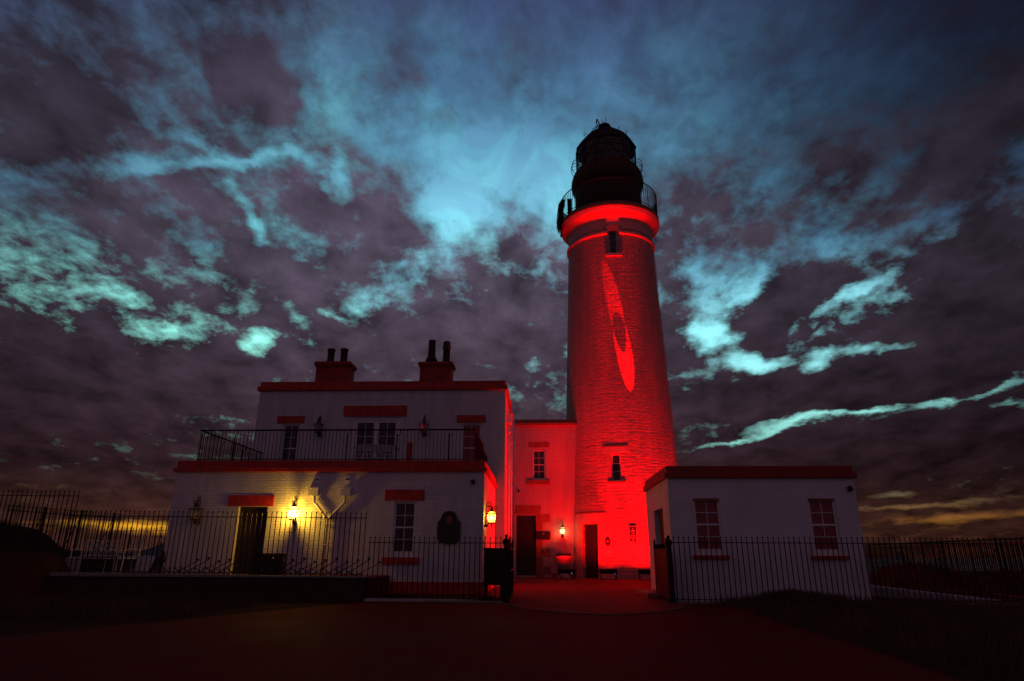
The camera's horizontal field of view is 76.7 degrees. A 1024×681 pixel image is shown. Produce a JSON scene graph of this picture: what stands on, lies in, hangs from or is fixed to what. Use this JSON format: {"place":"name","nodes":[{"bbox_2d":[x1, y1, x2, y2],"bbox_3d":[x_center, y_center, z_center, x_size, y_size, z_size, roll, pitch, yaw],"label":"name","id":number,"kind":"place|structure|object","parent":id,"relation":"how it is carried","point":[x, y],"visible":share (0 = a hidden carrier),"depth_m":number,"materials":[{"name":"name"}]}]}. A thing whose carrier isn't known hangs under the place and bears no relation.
{"place":"outdoors","nodes":[
{"label":"outdoors","id":0,"kind":"place"},
{"bbox_2d":[0,525,159,602],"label":"grass bank","id":1,"kind":"structure","parent":0,"point":[36,568],"depth_m":15.82,"materials":[{"name":"green plant"}]},
{"bbox_2d":[0,490,79,550],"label":"iron railing","id":2,"kind":"object","parent":1,"relation":"on","point":[31,495],"visible":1,"depth_m":16.62,"materials":[{"name":"black metal"}]},
{"bbox_2d":[0,505,121,563],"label":"iron railing","id":3,"kind":"object","parent":1,"relation":"on","point":[41,524],"visible":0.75,"depth_m":18.62,"materials":[{"name":"black metal"}]},
{"bbox_2d":[67,550,119,561],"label":"garden wall","id":4,"kind":"structure","parent":1,"relation":"on","point":[104,554],"depth_m":23.33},
{"bbox_2d":[105,527,165,565],"bbox_3d":[-15.280,9.162,28.810,5.098,1.706,0.593,2,-18,-4],"label":"iron railing","id":5,"kind":"object","parent":1,"relation":"on","point":[139,544],"visible":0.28,"depth_m":28.55,"materials":[{"name":"black metal"}]},
{"bbox_2d":[80,570,157,573],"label":"terrace","id":6,"kind":"structure","parent":0,"point":[122,572],"depth_m":19.90,"materials":[{"name":"grey concrete"}]},
{"bbox_2d":[119,543,164,555],"bbox_3d":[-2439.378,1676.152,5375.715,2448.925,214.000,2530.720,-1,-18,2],"label":"hills","id":7,"kind":"structure","parent":0,"point":[150,553],"depth_m":4620.25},
{"bbox_2d":[157,550,165,573],"bbox_3d":[-9.689,6.136,17.908,0.193,0.640,0.170,-14,-23,37],"label":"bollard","id":8,"kind":"object","parent":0,"point":[162,561],"visible":0.78,"depth_m":17.86,"materials":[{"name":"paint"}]},
{"bbox_2d":[228,574,389,597],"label":"terrace","id":9,"kind":"structure","parent":0,"point":[384,581],"depth_m":17.20,"materials":[{"name":"grey stone"}]},
{"bbox_2d":[65,557,81,572],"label":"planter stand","id":10,"kind":"object","parent":9,"relation":"on","point":[73,564],"visible":0.59,"depth_m":18.17,"materials":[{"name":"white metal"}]},
{"bbox_2d":[70,540,118,572],"bbox_3d":[-12.039,6.223,18.647,1.085,0.923,0.510,-1,-18,2],"label":"garden bench","id":11,"kind":"object","parent":9,"relation":"on","point":[110,550],"visible":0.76,"depth_m":18.89,"materials":[{"name":"white wood"}]},
{"bbox_2d":[115,540,143,572],"bbox_3d":[-11.108,6.275,18.790,0.485,0.923,0.510,-16,-24,40],"label":"garden chair","id":12,"kind":"object","parent":9,"relation":"on","point":[135,551],"visible":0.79,"depth_m":18.85,"materials":[{"name":"white metal"}]},
{"bbox_2d":[132,556,157,573],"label":"wall","id":13,"kind":"structure","parent":9,"relation":"on","point":[143,563],"depth_m":17.89,"materials":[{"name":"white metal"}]},
{"bbox_2d":[163,558,198,573],"bbox_3d":[-8.386,5.740,16.392,0.888,0.446,0.100,-1,-18,2],"label":"bag stand","id":14,"kind":"object","parent":9,"relation":"on","point":[182,568],"visible":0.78,"depth_m":16.38,"materials":[{"name":"brown metal"}]},
{"bbox_2d":[173,557,209,573],"bbox_3d":[-8.112,5.719,16.387,0.888,0.484,0.100,-1,-18,2],"label":"bag stand","id":15,"kind":"object","parent":9,"relation":"on","point":[208,558],"visible":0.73,"depth_m":16.37,"materials":[{"name":"brown metal"}]},
{"bbox_2d":[185,560,219,573],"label":"bag stand","id":16,"kind":"object","parent":9,"relation":"on","point":[218,561],"visible":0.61,"depth_m":16.36,"materials":[{"name":"brown metal"}]},
{"bbox_2d":[195,558,230,573],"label":"bag stand","id":17,"kind":"object","parent":9,"relation":"on","point":[229,559],"visible":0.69,"depth_m":16.34,"materials":[{"name":"brown metal"}]},
{"bbox_2d":[205,557,240,573],"bbox_3d":[-7.291,5.712,16.353,0.888,0.484,0.100,-1,-18,2],"label":"bag stand","id":18,"kind":"object","parent":9,"relation":"on","point":[226,567],"visible":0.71,"depth_m":16.34,"materials":[{"name":"brown metal"}]},
{"bbox_2d":[237,557,273,574],"bbox_3d":[-6.469,5.705,16.319,0.888,0.484,0.100,-1,-18,2],"label":"bag stand","id":19,"kind":"object","parent":9,"relation":"on","point":[256,568],"visible":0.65,"depth_m":16.31,"materials":[{"name":"brown metal"}]},
{"bbox_2d":[251,553,286,574],"bbox_3d":[-6.662,6.137,17.766,0.800,0.573,0.440,-1,-18,2],"label":"planter box","id":20,"kind":"object","parent":9,"relation":"on","point":[279,555],"visible":0.58,"depth_m":17.60,"materials":[{"name":"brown wood"}]},
{"bbox_2d":[259,559,294,574],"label":"bag stand","id":21,"kind":"object","parent":9,"relation":"on","point":[293,560],"visible":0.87,"depth_m":16.28,"materials":[{"name":"brown metal"}]},
{"bbox_2d":[271,557,305,574],"bbox_3d":[-5.647,5.698,16.285,0.888,0.483,0.100,-1,-18,2],"label":"bag stand","id":22,"kind":"object","parent":9,"relation":"on","point":[289,568],"visible":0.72,"depth_m":16.27,"materials":[{"name":"brown metal"}]},
{"bbox_2d":[281,560,315,574],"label":"bag stand","id":23,"kind":"object","parent":9,"relation":"on","point":[314,561],"visible":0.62,"depth_m":16.25,"materials":[{"name":"brown metal"}]},
{"bbox_2d":[291,559,326,574],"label":"bag stand","id":24,"kind":"object","parent":9,"relation":"on","point":[325,560],"visible":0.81,"depth_m":16.25,"materials":[{"name":"brown metal"}]},
{"bbox_2d":[302,558,336,574],"bbox_3d":[-4.826,5.691,16.251,0.888,0.483,0.100,-1,-18,2],"label":"bag stand","id":25,"kind":"object","parent":9,"relation":"on","point":[318,570],"visible":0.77,"depth_m":16.23,"materials":[{"name":"brown metal"}]},
{"bbox_2d":[312,561,348,575],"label":"bag stand","id":26,"kind":"object","parent":9,"relation":"on","point":[330,571],"visible":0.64,"depth_m":16.21,"materials":[{"name":"brown metal"}]},
{"bbox_2d":[323,559,359,575],"bbox_3d":[-4.278,5.701,16.223,0.888,0.450,0.100,-1,-18,2],"label":"bag stand","id":27,"kind":"object","parent":9,"relation":"on","point":[343,569],"visible":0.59,"depth_m":16.21,"materials":[{"name":"brown metal"}]},
{"bbox_2d":[334,558,369,575],"bbox_3d":[-4.004,5.683,16.217,0.888,0.482,0.100,-1,-18,2],"label":"bag stand","id":28,"kind":"object","parent":9,"relation":"on","point":[352,570],"visible":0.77,"depth_m":16.19,"materials":[{"name":"brown metal"}]},
{"bbox_2d":[345,561,380,575],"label":"bag stand","id":29,"kind":"object","parent":9,"relation":"on","point":[364,570],"visible":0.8,"depth_m":16.18,"materials":[{"name":"brown metal"}]},
{"bbox_2d":[0,603,960,680],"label":"forecourt","id":30,"kind":"structure","parent":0,"point":[439,642],"depth_m":7.50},
{"bbox_2d":[0,587,1022,636],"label":"ground","id":31,"kind":"structure","parent":0,"point":[13,627],"depth_m":12.11,"materials":[{"name":"green plant"}]},
{"bbox_2d":[0,519,276,622],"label":"grass","id":32,"kind":"structure","parent":31,"relation":"on","point":[177,604],"depth_m":12.65,"materials":[{"name":"green plant"}]},
{"bbox_2d":[49,573,369,600],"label":"terrace wall","id":33,"kind":"structure","parent":31,"relation":"on","point":[312,588],"depth_m":15.81,"materials":[{"name":"concrete"}]},
{"bbox_2d":[58,510,366,575],"bbox_3d":[-7.494,5.066,16.260,7.700,1.560,0.038,-1,-18,2],"label":"iron railing","id":34,"kind":"object","parent":33,"relation":"on","point":[212,516],"visible":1,"depth_m":16.25,"materials":[{"name":"black metal"}]},
{"bbox_2d":[163,339,514,594],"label":"keepers house","id":35,"kind":"structure","parent":31,"relation":"on","point":[407,499],"depth_m":19.31,"materials":[{"name":"white paint"}]},
{"bbox_2d":[188,495,203,524],"bbox_3d":[-9.245,4.954,18.968,0.374,0.838,0.474,-1,-18,2],"label":"wall lantern","id":36,"kind":"object","parent":35,"relation":"attached to","point":[196,504],"depth_m":18.95,"materials":[{"name":"brown metal"}]},
{"bbox_2d":[232,507,267,573],"bbox_3d":[-7.642,5.835,18.936,0.870,1.880,0.133,-1,-18,2],"label":"door","id":37,"kind":"structure","parent":35,"relation":"in","point":[250,509],"depth_m":18.99,"materials":[{"name":"brown wood"}]},
{"bbox_2d":[281,425,298,458],"bbox_3d":[-8.507,4.180,24.806,0.610,1.920,0.062,-1,-18,2],"label":"window","id":38,"kind":"structure","parent":35,"relation":"in","point":[295,434],"depth_m":24.90,"materials":[{"name":"black glass"}]},
{"bbox_2d":[286,495,300,524],"bbox_3d":[-6.348,4.923,18.850,0.374,0.838,0.474,-1,-18,2],"label":"wall lantern","id":39,"kind":"object","parent":35,"relation":"attached to","point":[294,502],"depth_m":18.82,"materials":[{"name":"glass"}]},
{"bbox_2d":[314,415,323,436],"bbox_3d":[-7.382,3.238,24.742,0.374,0.838,0.474,-1,-18,2],"label":"wall lantern","id":40,"kind":"object","parent":35,"relation":"attached to","point":[319,424],"depth_m":24.73,"materials":[{"name":"brown metal"}]},
{"bbox_2d":[196,429,487,462],"bbox_3d":[-5.305,4.058,22.029,8.609,1.226,4.731,-1,-18,2],"label":"balcony railing","id":41,"kind":"object","parent":35,"relation":"on","point":[480,453],"visible":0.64,"depth_m":19.92,"materials":[{"name":"black metal"}]},
{"bbox_2d":[352,420,376,458],"bbox_3d":[-5.635,4.255,24.655,0.836,2.468,0.062,-1,-18,2],"label":"french door","id":42,"kind":"structure","parent":35,"relation":"in","point":[359,424],"depth_m":24.86,"materials":[{"name":"white paint"}]},
{"bbox_2d":[374,420,397,457],"bbox_3d":[-4.795,4.247,24.620,0.836,2.468,0.062,-1,-18,2],"label":"french door","id":43,"kind":"structure","parent":35,"relation":"in","point":[381,424],"depth_m":24.84,"materials":[{"name":"white paint"}]},
{"bbox_2d":[392,502,415,556],"bbox_3d":[-3.130,5.492,18.847,0.640,1.545,0.062,-1,-18,2],"label":"window","id":44,"kind":"structure","parent":35,"relation":"in","point":[404,512],"depth_m":18.86,"materials":[{"name":"glass"}]},
{"bbox_2d":[419,415,428,436],"bbox_3d":[-3.335,3.202,24.576,0.374,0.838,0.474,-1,-18,2],"label":"wall lantern","id":45,"kind":"object","parent":35,"relation":"attached to","point":[424,427],"depth_m":24.54,"materials":[{"name":"brown metal"}]},
{"bbox_2d":[437,511,460,543],"bbox_3d":[-1.821,5.396,18.690,0.670,0.930,0.050,-1,-18,2],"label":"arched plaque","id":46,"kind":"object","parent":35,"relation":"attached to","point":[448,524],"visible":0.88,"depth_m":18.67,"materials":[{"name":"black metal"}]},
{"bbox_2d":[461,424,480,458],"bbox_3d":[-1.543,4.118,24.520,0.730,1.920,0.062,-1,-18,2],"label":"window","id":47,"kind":"structure","parent":35,"relation":"in","point":[469,453],"depth_m":24.64,"materials":[{"name":"glass"}]},
{"bbox_2d":[484,501,497,526],"bbox_3d":[-0.622,5.130,19.122,0.417,0.737,0.329,-1,-18,2],"label":"wall lantern","id":48,"kind":"object","parent":35,"relation":"attached to","point":[489,522],"depth_m":19.08,"materials":[{"name":"yellow glass"}]},
{"bbox_2d":[364,598,478,601],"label":"edging kerb","id":49,"kind":"structure","parent":31,"relation":"on","point":[390,600],"depth_m":15.38,"materials":[{"name":"concrete"}]},
{"bbox_2d":[363,536,501,602],"bbox_3d":[-1.904,5.539,15.656,3.417,1.540,0.220,-3,-19,9],"label":"iron railing","id":50,"kind":"object","parent":31,"relation":"on","point":[444,542],"visible":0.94,"depth_m":15.63,"materials":[{"name":"metal"}]},
{"bbox_2d":[514,419,585,577],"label":"link building","id":51,"kind":"structure","parent":31,"relation":"on","point":[545,474],"depth_m":34.16,"materials":[{"name":"white paint"}]},
{"bbox_2d":[516,515,535,575],"bbox_3d":[0.736,10.586,33.515,1.020,2.968,0.133,-1,-18,2],"label":"door","id":52,"kind":"structure","parent":51,"relation":"in","point":[525,524],"depth_m":33.53,"materials":[{"name":"brown wood"}]},
{"bbox_2d":[533,450,544,478],"bbox_3d":[1.450,6.672,34.741,0.655,1.565,0.062,-1,-18,2],"label":"window","id":53,"kind":"structure","parent":51,"relation":"in","point":[538,455],"depth_m":34.74,"materials":[{"name":"black glass"}]},
{"bbox_2d":[536,531,549,538],"bbox_3d":[1.605,10.070,33.462,0.730,0.400,0.040,-1,-18,2],"label":"name board","id":54,"kind":"object","parent":51,"relation":"attached to","point":[542,534],"visible":1,"depth_m":33.45,"materials":[{"name":"brown wood"}]},
{"bbox_2d":[559,521,565,536],"bbox_3d":[2.599,9.703,33.353,0.374,0.838,0.474,-1,-18,2],"label":"wall lantern","id":55,"kind":"object","parent":51,"relation":"attached to","point":[562,528],"depth_m":33.23,"materials":[{"name":"glass"}]},
{"bbox_2d":[556,119,677,578],"bbox_3d":[6.081,-1.257,38.761,6.611,28.982,6.520,-1,-18,2],"label":"lighthouse","id":56,"kind":"object","parent":31,"relation":"on","point":[618,407],"visible":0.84,"depth_m":35.63,"materials":[{"name":"white paint"}]},
{"bbox_2d":[584,524,598,577],"bbox_3d":[4.008,10.539,32.446,0.920,2.530,0.142,-15,-24,39],"label":"door","id":57,"kind":"structure","parent":56,"relation":"in","point":[591,531],"depth_m":32.48,"materials":[{"name":"brown wood"}]},
{"bbox_2d":[605,537,610,545],"bbox_3d":[4.728,9.909,31.951,0.270,0.430,0.064,-8,-20,23],"label":"oval plaque","id":58,"kind":"object","parent":56,"relation":"attached to","point":[607,541],"visible":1,"depth_m":31.92,"materials":[{"name":"red stone"}]},
{"bbox_2d":[609,232,616,252],"bbox_3d":[5.878,-5.633,37.708,0.470,1.460,0.062,-1,-18,5],"label":"window","id":59,"kind":"structure","parent":56,"relation":"in","point":[612,235],"depth_m":37.73,"materials":[{"name":"black glass"}]},
{"bbox_2d":[611,454,620,480],"bbox_3d":[5.360,6.523,33.231,0.500,1.400,0.062,-4,-19,13],"label":"window","id":60,"kind":"structure","parent":56,"relation":"in","point":[616,463],"depth_m":33.24,"materials":[{"name":"black glass"}]},
{"bbox_2d":[629,526,636,541],"bbox_3d":[5.935,9.514,31.791,0.380,0.760,0.075,0,-18,2],"label":"wall sign","id":61,"kind":"object","parent":56,"relation":"attached to","point":[632,533],"visible":1,"depth_m":31.77,"materials":[{"name":"white metal"}]},
{"bbox_2d":[636,466,871,601],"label":"outbuilding","id":62,"kind":"structure","parent":31,"relation":"on","point":[760,502],"depth_m":16.56,"materials":[{"name":"white paint"}]},
{"bbox_2d":[659,510,664,543],"bbox_3d":[4.300,5.812,17.971,0.058,2.180,1.400,-1,-18,2],"label":"door","id":63,"kind":"structure","parent":62,"relation":"in","point":[661,511],"depth_m":18.48,"materials":[{"name":"wood"}]},
{"bbox_2d":[693,501,723,554],"bbox_3d":[5.025,4.775,16.627,0.680,1.395,0.062,-1,-18,2],"label":"window","id":64,"kind":"structure","parent":62,"relation":"in","point":[707,518],"depth_m":16.63,"materials":[{"name":"glass"}]},
{"bbox_2d":[808,501,841,555],"bbox_3d":[7.945,4.749,16.507,0.685,1.395,0.062,-1,-18,2],"label":"window","id":65,"kind":"structure","parent":62,"relation":"in","point":[823,518],"depth_m":16.51,"materials":[{"name":"white paint"}]},
{"bbox_2d":[672,536,1023,605],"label":"iron railing","id":66,"kind":"object","parent":31,"relation":"on","point":[773,542],"visible":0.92,"depth_m":15.45,"materials":[{"name":"metal"}]},
{"bbox_2d":[682,587,1023,680],"bbox_3d":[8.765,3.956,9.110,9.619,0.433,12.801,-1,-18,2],"label":"grass","id":67,"kind":"structure","parent":31,"relation":"on","point":[789,598],"depth_m":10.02,"materials":[{"name":"green plant"}]},
{"bbox_2d":[871,585,1000,602],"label":"retaining wall","id":68,"kind":"structure","parent":31,"relation":"on","point":[895,592],"depth_m":17.55,"materials":[{"name":"grey stone"}]},
{"bbox_2d":[0,0,1023,558],"label":"sky","id":69,"kind":"structure","parent":0,"point":[201,201],"materials":[{"name":"blue"}]},
{"bbox_2d":[120,556,1023,574],"bbox_3d":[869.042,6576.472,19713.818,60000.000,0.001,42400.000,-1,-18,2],"label":"sea","id":70,"kind":"structure","parent":0,"point":[915,562],"depth_m":1459.38,"materials":[{"name":"grey liquid"}]},
{"bbox_2d":[488,577,683,612],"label":"courtyard","id":71,"kind":"structure","parent":0,"point":[589,595],"depth_m":17.50,"materials":[{"name":"concrete"}]},
{"bbox_2d":[482,548,503,596],"bbox_3d":[-0.474,6.275,17.553,0.620,1.235,0.780,-1,-18,2],"label":"storage cupboard","id":72,"kind":"object","parent":71,"relation":"on","point":[488,566],"visible":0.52,"depth_m":17.26,"materials":[{"name":"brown wood"}]},
{"bbox_2d":[502,534,509,602],"bbox_3d":[-0.143,5.382,15.325,0.190,1.525,0.185,-1,-18,2],"label":"gate post","id":73,"kind":"object","parent":71,"relation":"on","point":[506,543],"visible":1,"depth_m":15.27,"materials":[{"name":"black metal"}]},
{"bbox_2d":[508,537,513,599],"bbox_3d":[-0.022,5.723,16.371,0.057,1.420,1.927,0,-18,2],"label":"gate leaf","id":74,"kind":"object","parent":73,"relation":"attached to","point":[511,570],"visible":0.94,"depth_m":15.91,"materials":[{"name":"black paint"}]},
{"bbox_2d":[552,556,574,577],"bbox_3d":[2.566,11.261,32.215,0.975,1.062,0.975,-16,-24,39],"label":"urn planter","id":75,"kind":"object","parent":71,"relation":"on","point":[564,562],"visible":0.79,"depth_m":31.98,"materials":[{"name":"stone"}]},
{"bbox_2d":[558,568,575,578],"bbox_3d":[2.614,11.085,30.742,0.860,0.484,0.480,-6,-19,18],"label":"floodlight","id":76,"kind":"object","parent":71,"relation":"on","point":[568,571],"visible":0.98,"depth_m":30.62,"materials":[{"name":"black paint"}]},
{"bbox_2d":[502,602,684,614],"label":"kerb","id":77,"kind":"structure","parent":71,"relation":"on","point":[597,613],"depth_m":12.35,"materials":[{"name":"concrete"}]},
{"bbox_2d":[599,569,617,579],"bbox_3d":[4.519,10.973,30.378,0.860,0.484,0.480,-1,-18,2],"label":"floodlight","id":78,"kind":"object","parent":71,"relation":"on","point":[607,571],"visible":0.99,"depth_m":30.25,"materials":[{"name":"black paint"}]},
{"bbox_2d":[637,569,650,579],"bbox_3d":[6.326,10.941,30.257,0.860,0.484,0.480,-1,-18,2],"label":"floodlight","id":79,"kind":"object","parent":71,"relation":"on","point":[644,571],"visible":0.58,"depth_m":30.14,"materials":[{"name":"black paint"}]},
{"bbox_2d":[665,535,675,602],"bbox_3d":[3.776,5.436,15.430,0.190,1.525,0.185,-1,-18,2],"label":"gate post","id":80,"kind":"object","parent":71,"relation":"on","point":[668,543],"visible":1,"depth_m":15.37,"materials":[{"name":"black metal"}]},
{"bbox_2d":[653,538,669,598],"bbox_3d":[3.819,5.792,16.522,0.057,1.420,1.977,-1,-18,3],"label":"gate leaf","id":81,"kind":"object","parent":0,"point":[661,570],"visible":0.84,"depth_m":16.45,"materials":[{"name":"black paint"}]},
{"bbox_2d":[869,559,1023,595],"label":"grass mound","id":82,"kind":"object","parent":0,"point":[907,570],"depth_m":21.28,"materials":[{"name":"green plant"}]},
{"bbox_2d":[864,537,1023,598],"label":"iron railing","id":83,"kind":"object","parent":82,"relation":"on","point":[878,555],"visible":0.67,"depth_m":19.61,"materials":[{"name":"black metal"}]},
{"bbox_3d":[-5.264,4.541,21.928,4.000,0.243,3.200,-1,-18,2],"label":"deck platform","id":84,"kind":"object","parent":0,"visible":0},
{"bbox_2d":[353,446,377,458],"bbox_3d":[-5.071,4.057,22.331,0.715,0.923,0.510,-1,-18,2],"label":"garden chair","id":85,"kind":"object","parent":84,"relation":"on","point":[374,453],"visible":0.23,"depth_m":22.54,"materials":[{"name":"white metal"}]},
{"bbox_2d":[354,444,398,458],"bbox_3d":[-4.450,3.831,21.179,1.471,0.641,1.470,-1,-18,2],"label":"garden table","id":86,"kind":"object","parent":84,"relation":"on","point":[385,449],"visible":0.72,"depth_m":21.11,"materials":[{"name":"white metal"}]},
{"bbox_2d":[376,446,395,458],"bbox_3d":[-4.332,4.051,22.301,0.635,0.923,0.510,-1,-18,2],"label":"garden chair","id":87,"kind":"object","parent":84,"relation":"on","point":[394,452],"visible":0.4,"depth_m":22.51,"materials":[{"name":"white metal"}]},
{"bbox_2d":[406,442,412,458],"bbox_3d":[-3.510,3.964,22.106,0.180,0.970,0.120,-1,-18,2],"label":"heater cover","id":88,"kind":"object","parent":84,"relation":"on","point":[409,455],"visible":0.52,"depth_m":22.11,"materials":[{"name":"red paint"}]}
]}

